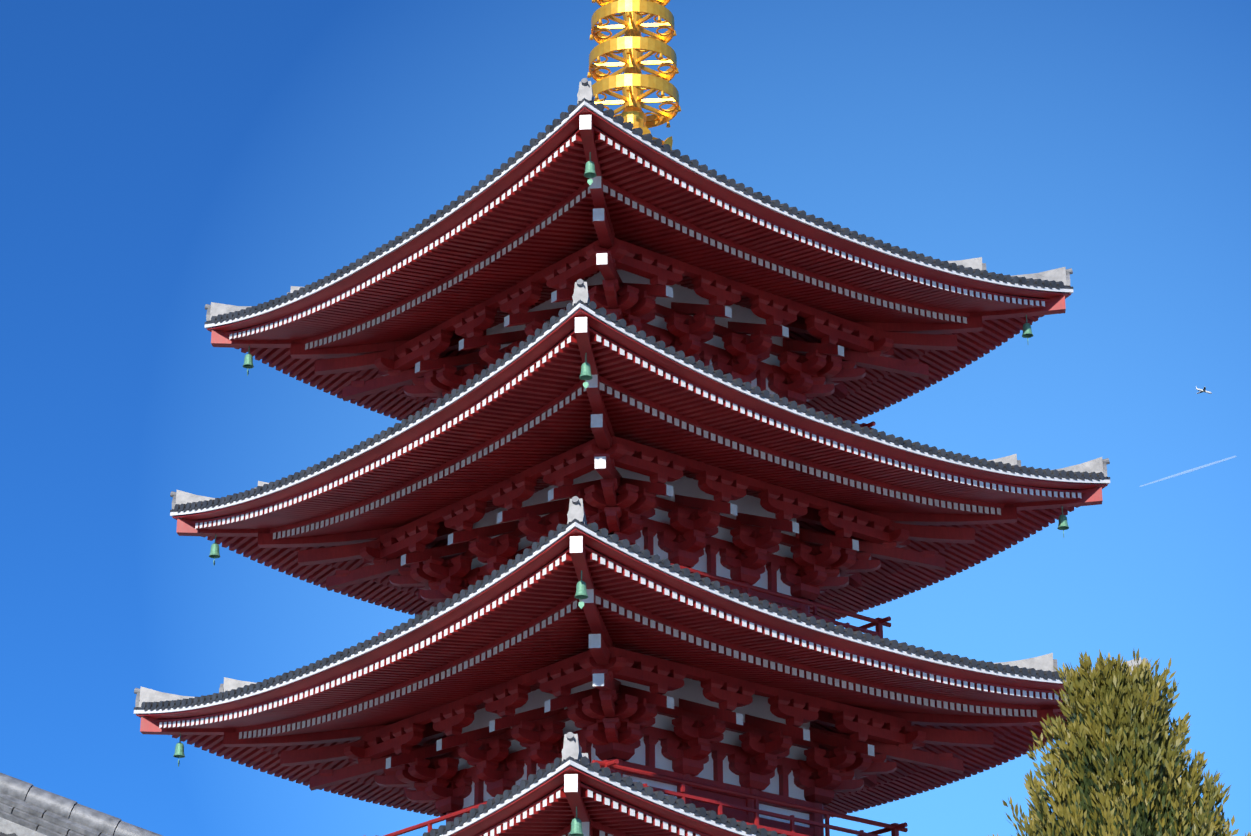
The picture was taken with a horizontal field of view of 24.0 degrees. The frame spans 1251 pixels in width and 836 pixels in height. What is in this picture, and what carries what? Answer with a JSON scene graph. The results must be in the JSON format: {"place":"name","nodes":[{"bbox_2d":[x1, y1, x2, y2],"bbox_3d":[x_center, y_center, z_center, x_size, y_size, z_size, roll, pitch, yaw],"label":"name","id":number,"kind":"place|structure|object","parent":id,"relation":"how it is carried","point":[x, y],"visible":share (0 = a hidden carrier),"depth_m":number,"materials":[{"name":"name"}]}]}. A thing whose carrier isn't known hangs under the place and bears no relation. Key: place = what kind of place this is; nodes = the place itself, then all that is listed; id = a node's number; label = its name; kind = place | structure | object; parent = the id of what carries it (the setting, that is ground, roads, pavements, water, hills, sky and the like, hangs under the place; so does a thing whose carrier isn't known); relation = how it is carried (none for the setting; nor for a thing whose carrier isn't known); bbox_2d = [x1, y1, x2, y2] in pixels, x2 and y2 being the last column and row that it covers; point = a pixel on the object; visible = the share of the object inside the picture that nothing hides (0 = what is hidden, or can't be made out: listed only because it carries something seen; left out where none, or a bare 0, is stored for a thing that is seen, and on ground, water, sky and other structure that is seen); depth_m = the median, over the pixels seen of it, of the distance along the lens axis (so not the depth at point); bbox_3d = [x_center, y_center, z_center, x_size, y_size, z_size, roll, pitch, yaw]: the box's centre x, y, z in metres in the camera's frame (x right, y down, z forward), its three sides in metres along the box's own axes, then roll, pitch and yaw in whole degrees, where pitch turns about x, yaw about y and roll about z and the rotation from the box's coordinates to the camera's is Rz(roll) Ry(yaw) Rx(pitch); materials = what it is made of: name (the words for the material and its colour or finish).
{"place":"outdoors","nodes":[
{"label":"outdoors","id":0,"kind":"place"},
{"bbox_2d":[0,773,162,835],"bbox_3d":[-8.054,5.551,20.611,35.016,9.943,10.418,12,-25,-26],"label":"roof","id":1,"kind":"structure","parent":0,"point":[28,809],"depth_m":24.38,"materials":[{"name":"grey tile"}]},
{"bbox_2d":[0,0,1250,835],"label":"sky","id":2,"kind":"structure","parent":0,"point":[162,161],"materials":[{"name":"blue"}]},
{"bbox_2d":[1196,387,1211,393],"bbox_3d":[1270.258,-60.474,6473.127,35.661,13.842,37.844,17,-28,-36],"label":"aircraft","id":3,"kind":"object","parent":2,"relation":"in","point":[1203,390],"visible":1,"depth_m":6468.30,"materials":[{"name":"white paint"}]},
{"bbox_2d":[1142,456,1234,485],"bbox_3d":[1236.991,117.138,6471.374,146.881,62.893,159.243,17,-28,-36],"label":"contrail","id":4,"kind":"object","parent":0,"point":[1190,469],"depth_m":6471.34,"materials":[{"name":"white"}]},
{"label":"ground","id":5,"kind":"structure","parent":0,"visible":0},
{"bbox_2d":[134,0,1148,835],"bbox_3d":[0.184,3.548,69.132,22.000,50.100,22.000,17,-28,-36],"label":"pagoda","id":6,"kind":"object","parent":5,"relation":"on","point":[628,510],"visible":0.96,"depth_m":65.99,"materials":[{"name":"paint"}]},
{"bbox_2d":[988,649,1250,835],"bbox_3d":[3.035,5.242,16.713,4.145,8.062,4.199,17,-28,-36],"label":"conifer tree","id":7,"kind":"object","parent":5,"relation":"on","point":[1117,760],"visible":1,"depth_m":17.71,"materials":[{"name":"green plant"}]}
]}

